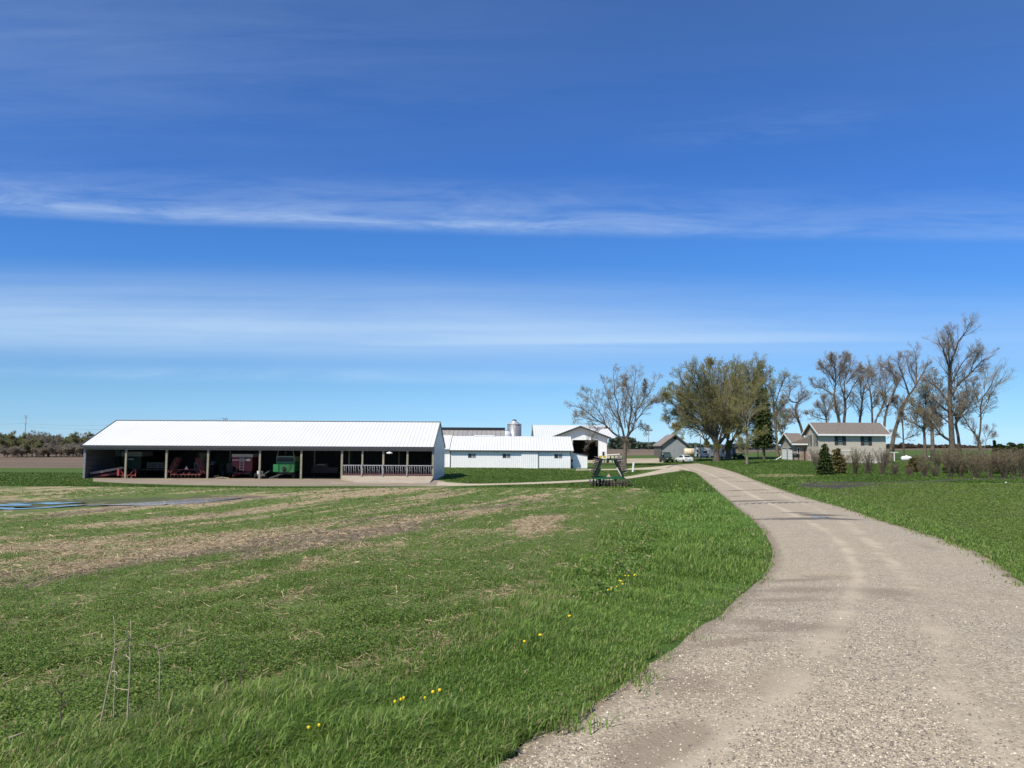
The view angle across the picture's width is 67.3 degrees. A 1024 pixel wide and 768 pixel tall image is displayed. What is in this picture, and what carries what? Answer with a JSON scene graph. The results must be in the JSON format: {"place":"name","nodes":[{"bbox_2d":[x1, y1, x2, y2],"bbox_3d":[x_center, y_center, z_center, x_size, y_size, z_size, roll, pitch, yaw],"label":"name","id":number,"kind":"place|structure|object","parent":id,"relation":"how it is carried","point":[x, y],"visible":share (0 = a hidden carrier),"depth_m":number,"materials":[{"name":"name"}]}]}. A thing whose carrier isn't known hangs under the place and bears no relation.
{"place":"outdoors","nodes":[
{"label":"outdoors","id":0,"kind":"place"},
{"bbox_2d":[100,474,339,477],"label":"shed floor","id":1,"kind":"structure","parent":0,"point":[173,476],"depth_m":92.46,"materials":[{"name":"grey concrete"}]},
{"bbox_2d":[114,450,132,474],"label":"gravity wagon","id":2,"kind":"object","parent":1,"relation":"on","point":[117,461],"visible":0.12,"depth_m":92.09,"materials":[{"name":"metal"}]},
{"bbox_2d":[121,451,152,475],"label":"gravity wagon","id":3,"kind":"object","parent":1,"relation":"on","point":[137,460],"visible":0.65,"depth_m":91.59,"materials":[{"name":"metal"}]},
{"bbox_2d":[142,462,172,475],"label":"flat wagon","id":4,"kind":"object","parent":1,"relation":"on","point":[152,471],"visible":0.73,"depth_m":91.49,"materials":[{"name":"wood"}]},
{"bbox_2d":[190,452,217,476],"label":"tractor","id":5,"kind":"object","parent":1,"relation":"on","point":[213,468],"visible":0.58,"depth_m":91.39,"materials":[{"name":"black paint"}]},
{"bbox_2d":[220,455,239,476],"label":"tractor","id":6,"kind":"object","parent":1,"relation":"on","point":[230,466],"visible":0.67,"depth_m":89.87,"materials":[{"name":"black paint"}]},
{"bbox_2d":[0,486,657,767],"bbox_3d":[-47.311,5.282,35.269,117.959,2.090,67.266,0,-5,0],"label":"hay field","id":7,"kind":"structure","parent":0,"point":[128,497],"depth_m":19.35,"materials":[{"name":"green plant"}]},
{"bbox_2d":[0,505,85,509],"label":"puddle","id":8,"kind":"object","parent":7,"relation":"on","point":[8,508],"visible":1,"depth_m":42.64,"materials":[{"name":"blue liquid"}]},
{"bbox_2d":[8,502,84,503],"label":"puddle","id":9,"kind":"object","parent":7,"relation":"on","point":[49,503],"visible":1,"depth_m":45.61,"materials":[{"name":"blue liquid"}]},
{"bbox_2d":[51,680,75,731],"bbox_3d":[-2.587,1.899,4.415,0.028,0.420,0.131,-4,-6,45],"label":"weed stalk","id":10,"kind":"object","parent":7,"relation":"on","point":[61,693],"visible":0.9,"depth_m":4.42,"materials":[{"name":"green plant"}]},
{"bbox_2d":[99,639,127,726],"bbox_3d":[-2.351,1.812,4.512,0.131,0.606,0.094,-1,-5,21],"label":"weed stalk","id":11,"kind":"object","parent":7,"relation":"on","point":[111,670],"visible":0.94,"depth_m":4.50,"materials":[{"name":"beige plant"}]},
{"bbox_2d":[113,616,123,721],"bbox_3d":[-2.344,1.751,4.567,0.030,0.737,0.072,-4,-7,45],"label":"weed stalk","id":12,"kind":"object","parent":7,"relation":"on","point":[115,679],"visible":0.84,"depth_m":4.55,"materials":[{"name":"beige plant"}]},
{"bbox_2d":[113,621,131,724],"bbox_3d":[-2.274,1.745,4.487,0.138,0.723,0.053,-4,-6,42],"label":"weed stalk","id":13,"kind":"object","parent":7,"relation":"on","point":[128,689],"visible":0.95,"depth_m":4.47,"materials":[{"name":"plant"}]},
{"bbox_2d":[89,498,239,505],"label":"puddle","id":14,"kind":"object","parent":7,"relation":"on","point":[176,502],"visible":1,"depth_m":46.81,"materials":[{"name":"grey liquid"}]},
{"bbox_2d":[0,488,649,749],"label":"straw litter","id":15,"kind":"object","parent":7,"relation":"on","point":[102,559],"visible":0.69,"depth_m":15.33,"materials":[{"name":"beige plant"}]},
{"bbox_2d":[0,448,991,467],"bbox_3d":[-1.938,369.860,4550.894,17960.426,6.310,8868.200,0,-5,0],"label":"ploughed field","id":16,"kind":"structure","parent":0,"point":[34,461],"depth_m":250.32,"materials":[{"name":"brown soil"}]},
{"bbox_2d":[0,431,20,456],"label":"leafing tree","id":17,"kind":"object","parent":16,"relation":"on","point":[3,441],"visible":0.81,"depth_m":317.18,"materials":[{"name":"green plant"}]},
{"bbox_2d":[6,446,26,457],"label":"scrub bush","id":18,"kind":"object","parent":16,"relation":"on","point":[16,451],"visible":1,"depth_m":303.98,"materials":[{"name":"brown plant"}]},
{"bbox_2d":[7,433,31,456],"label":"leafing tree","id":19,"kind":"object","parent":16,"relation":"on","point":[14,442],"visible":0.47,"depth_m":317.74,"materials":[{"name":"green plant"}]},
{"bbox_2d":[21,436,44,456],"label":"leafing tree","id":20,"kind":"object","parent":16,"relation":"on","point":[40,442],"visible":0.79,"depth_m":310.53,"materials":[{"name":"green plant"}]},
{"bbox_2d":[31,447,47,456],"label":"scrub bush","id":21,"kind":"object","parent":16,"relation":"on","point":[42,451],"visible":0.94,"depth_m":306.64,"materials":[{"name":"brown plant"}]},
{"bbox_2d":[37,431,63,456],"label":"tree","id":22,"kind":"object","parent":16,"relation":"on","point":[49,439],"visible":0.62,"depth_m":316.10,"materials":[{"name":"brown plant"}]},
{"bbox_2d":[42,443,69,456],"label":"scrub bush","id":23,"kind":"object","parent":16,"relation":"on","point":[51,448],"visible":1,"depth_m":307.22,"materials":[{"name":"brown plant"}]},
{"bbox_2d":[57,445,75,456],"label":"scrub bush","id":24,"kind":"object","parent":16,"relation":"on","point":[69,450],"visible":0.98,"depth_m":307.06,"materials":[{"name":"brown plant"}]},
{"bbox_2d":[62,430,92,455],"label":"leafing tree","id":25,"kind":"object","parent":16,"relation":"on","point":[75,437],"visible":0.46,"depth_m":325.96,"materials":[{"name":"green plant"}]},
{"bbox_2d":[607,436,703,448],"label":"distant woods","id":26,"kind":"object","parent":16,"relation":"on","point":[614,443],"visible":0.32,"depth_m":618.72,"materials":[{"name":"green plant"}]},
{"bbox_2d":[705,443,780,449],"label":"distant woods","id":27,"kind":"object","parent":16,"relation":"on","point":[749,448],"visible":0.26,"depth_m":678.10,"materials":[{"name":"green plant"}]},
{"bbox_2d":[886,442,1006,448],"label":"distant woods","id":28,"kind":"object","parent":16,"relation":"on","point":[907,446],"visible":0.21,"depth_m":309.69,"materials":[{"name":"green plant"}]},
{"bbox_2d":[0,450,1023,767],"bbox_3d":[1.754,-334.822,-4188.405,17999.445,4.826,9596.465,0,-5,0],"label":"lawn","id":29,"kind":"structure","parent":0,"point":[664,646],"depth_m":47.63,"materials":[{"name":"green plant"}]},
{"bbox_2d":[93,476,446,485],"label":"farmyard","id":30,"kind":"structure","parent":29,"relation":"on","point":[303,481],"depth_m":76.97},
{"bbox_2d":[88,467,123,477],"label":"hay elevator","id":31,"kind":"object","parent":30,"relation":"on","point":[101,471],"visible":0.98,"depth_m":86.93,"materials":[{"name":"metal"}]},
{"bbox_2d":[167,457,206,477],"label":"field cultivator","id":32,"kind":"object","parent":30,"relation":"on","point":[197,473],"visible":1,"depth_m":87.16,"materials":[{"name":"red paint"}]},
{"bbox_2d":[232,454,258,477],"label":"gravity wagon","id":33,"kind":"object","parent":30,"relation":"on","point":[242,463],"visible":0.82,"depth_m":88.18,"materials":[{"name":"paint"}]},
{"bbox_2d":[80,420,445,479],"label":"open front shed","id":34,"kind":"structure","parent":30,"relation":"on","point":[313,443],"depth_m":89.85,"materials":[{"name":"white metal"}]},
{"bbox_2d":[269,450,299,478],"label":"forage wagon","id":35,"kind":"object","parent":30,"relation":"on","point":[283,466],"visible":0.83,"depth_m":86.57,"materials":[{"name":"green paint"}]},
{"bbox_2d":[311,464,340,476],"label":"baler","id":36,"kind":"object","parent":30,"relation":"on","point":[321,468],"visible":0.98,"depth_m":91.98,"materials":[{"name":"metal"}]},
{"bbox_2d":[341,477,432,482],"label":"concrete apron","id":37,"kind":"object","parent":30,"relation":"on","point":[391,479],"visible":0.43,"depth_m":81.46,"materials":[{"name":"beige concrete"}]},
{"bbox_2d":[342,464,432,476],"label":"feed fence","id":38,"kind":"object","parent":30,"relation":"on","point":[356,475],"visible":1,"depth_m":85.25,"materials":[{"name":"metal"}]},
{"bbox_2d":[443,434,453,466],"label":"link shed","id":39,"kind":"structure","parent":29,"relation":"on","point":[447,438],"depth_m":116.58,"materials":[{"name":"white metal"}]},
{"bbox_2d":[442,427,504,435],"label":"ridge barn","id":40,"kind":"structure","parent":29,"relation":"on","point":[464,431],"depth_m":148.33,"materials":[{"name":"black paint"}]},
{"bbox_2d":[449,435,573,468],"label":"barn","id":41,"kind":"structure","parent":29,"relation":"on","point":[483,451],"depth_m":114.53,"materials":[{"name":"white metal"}]},
{"bbox_2d":[521,452,537,467],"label":"sliding door","id":42,"kind":"structure","parent":41,"relation":"in","point":[528,459],"depth_m":114.30,"materials":[{"name":"white metal"}]},
{"bbox_2d":[0,457,1023,492],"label":"lawn grass","id":43,"kind":"structure","parent":29,"relation":"on","point":[80,481],"depth_m":82.46,"materials":[{"name":"green plant"}]},
{"bbox_2d":[507,419,521,435],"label":"grain bin","id":44,"kind":"object","parent":29,"relation":"on","point":[514,427],"visible":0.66,"depth_m":166.46,"materials":[{"name":"metal"}]},
{"bbox_2d":[531,425,614,458],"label":"machine shed","id":45,"kind":"structure","parent":29,"relation":"on","point":[578,434],"depth_m":164.46,"materials":[{"name":"white metal"}]},
{"bbox_2d":[571,452,587,467],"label":"lean to","id":46,"kind":"object","parent":29,"relation":"on","point":[579,460],"visible":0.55,"depth_m":115.64,"materials":[{"name":"white metal"}]},
{"bbox_2d":[589,456,631,486],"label":"disc harrow","id":47,"kind":"object","parent":29,"relation":"on","point":[614,480],"visible":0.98,"depth_m":70.34,"materials":[{"name":"black paint"}]},
{"bbox_2d":[563,363,664,465],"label":"bare tree","id":48,"kind":"object","parent":29,"relation":"on","point":[618,417],"visible":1,"depth_m":127.24,"materials":[{"name":"brown plant"}]},
{"bbox_2d":[562,490,669,596],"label":"verge weeds","id":49,"kind":"object","parent":29,"relation":"on","point":[620,560],"visible":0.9,"depth_m":12.84,"materials":[{"name":"green plant"}]},
{"bbox_2d":[659,452,673,462],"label":"utility vehicle","id":50,"kind":"object","parent":29,"relation":"on","point":[666,457],"visible":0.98,"depth_m":145.79,"materials":[{"name":"green paint"}]},
{"bbox_2d":[653,434,689,457],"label":"galvanised shed","id":51,"kind":"structure","parent":29,"relation":"on","point":[675,445],"depth_m":174.48,"materials":[{"name":"grey metal"}]},
{"bbox_2d":[675,455,693,462],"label":"parked car","id":52,"kind":"object","parent":29,"relation":"on","point":[683,458],"visible":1,"depth_m":144.66,"materials":[{"name":"white paint"}]},
{"bbox_2d":[671,409,714,446],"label":"willow","id":53,"kind":"object","parent":29,"relation":"on","point":[706,443],"visible":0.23,"depth_m":184.10,"materials":[{"name":"green plant"}]},
{"bbox_2d":[657,354,757,460],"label":"willow tree","id":54,"kind":"object","parent":29,"relation":"on","point":[698,403],"visible":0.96,"depth_m":148.39,"materials":[{"name":"green plant"}]},
{"bbox_2d":[694,447,735,458],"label":"camper trailer","id":55,"kind":"object","parent":29,"relation":"on","point":[707,452],"visible":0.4,"depth_m":159.39,"materials":[{"name":"white paint"}]},
{"bbox_2d":[709,351,779,459],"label":"willow tree","id":56,"kind":"object","parent":29,"relation":"on","point":[754,376],"visible":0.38,"depth_m":154.27,"materials":[{"name":"green plant"}]},
{"bbox_2d":[729,375,774,463],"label":"young willow","id":57,"kind":"object","parent":29,"relation":"on","point":[737,412],"visible":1,"depth_m":128.25,"materials":[{"name":"green plant"}]},
{"bbox_2d":[750,385,777,458],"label":"spruce tree","id":58,"kind":"object","parent":29,"relation":"on","point":[763,442],"visible":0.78,"depth_m":149.07,"materials":[{"name":"green plant"}]},
{"bbox_2d":[760,368,800,455],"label":"tall bare tree","id":59,"kind":"object","parent":29,"relation":"on","point":[774,396],"visible":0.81,"depth_m":174.48,"materials":[{"name":"brown plant"}]},
{"bbox_2d":[769,397,795,435],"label":"bare tree","id":60,"kind":"object","parent":29,"relation":"on","point":[784,410],"visible":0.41,"depth_m":184.64,"materials":[{"name":"green plant"}]},
{"bbox_2d":[777,433,808,460],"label":"garage","id":61,"kind":"structure","parent":29,"relation":"on","point":[791,443],"depth_m":141.87,"materials":[{"name":"beige"}]},
{"bbox_2d":[779,379,812,436],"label":"bare tree","id":62,"kind":"object","parent":29,"relation":"on","point":[801,398],"visible":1,"depth_m":160.15,"materials":[{"name":"brown plant"}]},
{"bbox_2d":[808,448,819,468],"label":"hedge shrub","id":63,"kind":"object","parent":29,"relation":"on","point":[815,457],"visible":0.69,"depth_m":99.50,"materials":[{"name":"brown plant"}]},
{"bbox_2d":[802,392,835,422],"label":"bare tree","id":64,"kind":"object","parent":29,"relation":"on","point":[825,413],"visible":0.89,"depth_m":169.91,"materials":[{"name":"brown plant"}]},
{"bbox_2d":[816,440,834,474],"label":"spruce tree","id":65,"kind":"object","parent":29,"relation":"on","point":[824,465],"visible":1,"depth_m":79.32,"materials":[{"name":"green plant"}]},
{"bbox_2d":[808,350,853,422],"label":"bare tree","id":66,"kind":"object","parent":29,"relation":"on","point":[831,360],"visible":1,"depth_m":158.44,"materials":[{"name":"brown plant"}]},
{"bbox_2d":[830,448,847,473],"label":"cedar tree","id":67,"kind":"object","parent":29,"relation":"on","point":[840,467],"visible":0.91,"depth_m":81.19,"materials":[{"name":"green plant"}]},
{"bbox_2d":[801,422,890,462],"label":"house","id":68,"kind":"structure","parent":29,"relation":"on","point":[845,437],"depth_m":134.69,"materials":[{"name":"beige"}]},
{"bbox_2d":[832,354,872,422],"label":"bare tree","id":69,"kind":"object","parent":29,"relation":"on","point":[858,368],"visible":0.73,"depth_m":162.59,"materials":[{"name":"brown plant"}]},
{"bbox_2d":[845,447,864,473],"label":"hedge shrub","id":70,"kind":"object","parent":29,"relation":"on","point":[855,463],"visible":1,"depth_m":80.46,"materials":[{"name":"brown plant"}]},
{"bbox_2d":[847,354,887,422],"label":"bare tree","id":71,"kind":"object","parent":29,"relation":"on","point":[860,411],"visible":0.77,"depth_m":168.40,"materials":[{"name":"brown plant"}]},
{"bbox_2d":[859,450,877,473],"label":"hedge shrub","id":72,"kind":"object","parent":29,"relation":"on","point":[867,463],"visible":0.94,"depth_m":82.44,"materials":[{"name":"brown plant"}]},
{"bbox_2d":[860,355,889,422],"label":"bare tree","id":73,"kind":"object","parent":29,"relation":"on","point":[874,402],"visible":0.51,"depth_m":172.25,"materials":[{"name":"brown plant"}]},
{"bbox_2d":[871,448,890,473],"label":"hedge shrub","id":74,"kind":"object","parent":29,"relation":"on","point":[882,459],"visible":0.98,"depth_m":81.45,"materials":[{"name":"brown plant"}]},
{"bbox_2d":[868,362,899,422],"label":"bare tree","id":75,"kind":"object","parent":29,"relation":"on","point":[886,387],"visible":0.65,"depth_m":163.56,"materials":[{"name":"brown plant"}]},
{"bbox_2d":[873,356,905,427],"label":"bare tree","id":76,"kind":"object","parent":29,"relation":"on","point":[893,390],"visible":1,"depth_m":150.01,"materials":[{"name":"brown plant"}]},
{"bbox_2d":[888,397,920,455],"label":"bare tree","id":77,"kind":"object","parent":29,"relation":"on","point":[898,409],"visible":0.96,"depth_m":149.76,"materials":[{"name":"brown plant"}]},
{"bbox_2d":[885,342,934,459],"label":"bare tree","id":78,"kind":"object","parent":29,"relation":"on","point":[892,442],"visible":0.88,"depth_m":151.97,"materials":[{"name":"brown plant"}]},
{"bbox_2d":[905,456,920,471],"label":"juniper bush","id":79,"kind":"object","parent":29,"relation":"on","point":[911,463],"visible":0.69,"depth_m":91.31,"materials":[{"name":"green plant"}]},
{"bbox_2d":[894,383,941,459],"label":"bare tree","id":80,"kind":"object","parent":29,"relation":"on","point":[919,402],"visible":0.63,"depth_m":147.85,"materials":[{"name":"brown plant"}]},
{"bbox_2d":[914,455,932,475],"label":"hedge shrub","id":81,"kind":"object","parent":29,"relation":"on","point":[923,467],"visible":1,"depth_m":78.09,"materials":[{"name":"brown plant"}]},
{"bbox_2d":[909,368,947,460],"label":"bare tree","id":82,"kind":"object","parent":29,"relation":"on","point":[917,411],"visible":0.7,"depth_m":145.59,"materials":[{"name":"brown plant"}]},
{"bbox_2d":[926,451,942,467],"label":"scrub bush","id":83,"kind":"object","parent":29,"relation":"on","point":[936,461],"visible":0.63,"depth_m":110.47,"materials":[{"name":"brown plant"}]},
{"bbox_2d":[939,449,961,476],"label":"hedge shrub","id":84,"kind":"object","parent":29,"relation":"on","point":[950,464],"visible":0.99,"depth_m":76.26,"materials":[{"name":"brown plant"}]},
{"bbox_2d":[945,444,964,461],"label":"scrub bush","id":85,"kind":"object","parent":29,"relation":"on","point":[960,453],"visible":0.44,"depth_m":110.33,"materials":[{"name":"brown plant"}]},
{"bbox_2d":[918,312,998,451],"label":"tall bare tree","id":86,"kind":"object","parent":29,"relation":"on","point":[951,392],"visible":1,"depth_m":141.40,"materials":[{"name":"brown plant"}]},
{"bbox_2d":[953,455,971,476],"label":"hedge shrub","id":87,"kind":"object","parent":29,"relation":"on","point":[963,466],"visible":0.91,"depth_m":76.56,"materials":[{"name":"brown plant"}]},
{"bbox_2d":[942,371,995,459],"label":"bare tree","id":88,"kind":"object","parent":29,"relation":"on","point":[955,419],"visible":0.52,"depth_m":144.20,"materials":[{"name":"brown plant"}]},
{"bbox_2d":[963,451,987,476],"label":"hedge shrub","id":89,"kind":"object","parent":29,"relation":"on","point":[975,473],"visible":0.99,"depth_m":75.85,"materials":[{"name":"brown plant"}]},
{"bbox_2d":[947,360,1016,456],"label":"bare tree","id":90,"kind":"object","parent":29,"relation":"on","point":[977,436],"visible":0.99,"depth_m":139.35,"materials":[{"name":"brown plant"}]},
{"bbox_2d":[978,423,999,452],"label":"bare sapling","id":91,"kind":"object","parent":29,"relation":"on","point":[993,431],"visible":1,"depth_m":134.72,"materials":[{"name":"brown plant"}]},
{"bbox_2d":[980,453,1000,476],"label":"hedge shrub","id":92,"kind":"object","parent":29,"relation":"on","point":[992,468],"visible":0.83,"depth_m":76.96,"materials":[{"name":"brown plant"}]},
{"bbox_2d":[988,450,1017,477],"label":"hedge shrub","id":93,"kind":"object","parent":29,"relation":"on","point":[1003,466],"visible":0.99,"depth_m":76.68,"materials":[{"name":"brown plant"}]},
{"bbox_2d":[1003,449,1020,475],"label":"hedge shrub","id":94,"kind":"object","parent":29,"relation":"on","point":[1013,471],"visible":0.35,"depth_m":83.81,"materials":[{"name":"brown plant"}]},
{"bbox_2d":[1010,447,1023,476],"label":"hedge shrub","id":95,"kind":"object","parent":29,"relation":"on","point":[1020,460],"visible":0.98,"depth_m":80.78,"materials":[{"name":"brown plant"}]},
{"bbox_2d":[0,0,1023,445],"label":"sky","id":96,"kind":"structure","parent":0,"point":[452,213],"materials":[{"name":"blue"}]},
{"bbox_2d":[437,466,688,485],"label":"farm track","id":97,"kind":"structure","parent":0,"point":[672,469],"depth_m":80.06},
{"bbox_2d":[576,465,672,470],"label":"farm road","id":98,"kind":"structure","parent":0,"point":[657,467],"depth_m":114.86,"materials":[{"name":"beige gravel"}]},
{"bbox_2d":[587,458,663,462],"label":"barn yard","id":99,"kind":"structure","parent":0,"point":[644,460],"depth_m":156.16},
{"bbox_2d":[596,453,621,462],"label":"row planter","id":100,"kind":"object","parent":99,"relation":"on","point":[607,460],"visible":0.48,"depth_m":140.35,"materials":[{"name":"yellow paint"}]},
{"bbox_2d":[491,463,1023,767],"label":"road","id":101,"kind":"structure","parent":0,"point":[771,509],"depth_m":6.35,"materials":[{"name":"beige gravel"}]},
{"bbox_2d":[694,465,1023,586],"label":"roadside grass","id":102,"kind":"structure","parent":0,"point":[1014,570],"depth_m":24.50,"materials":[{"name":"green plant"}]},
{"bbox_2d":[798,482,1023,565],"bbox_3d":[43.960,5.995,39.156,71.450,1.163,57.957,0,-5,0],"label":"seedling field","id":103,"kind":"structure","parent":0,"point":[837,486],"depth_m":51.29,"materials":[{"name":"green leaves"}]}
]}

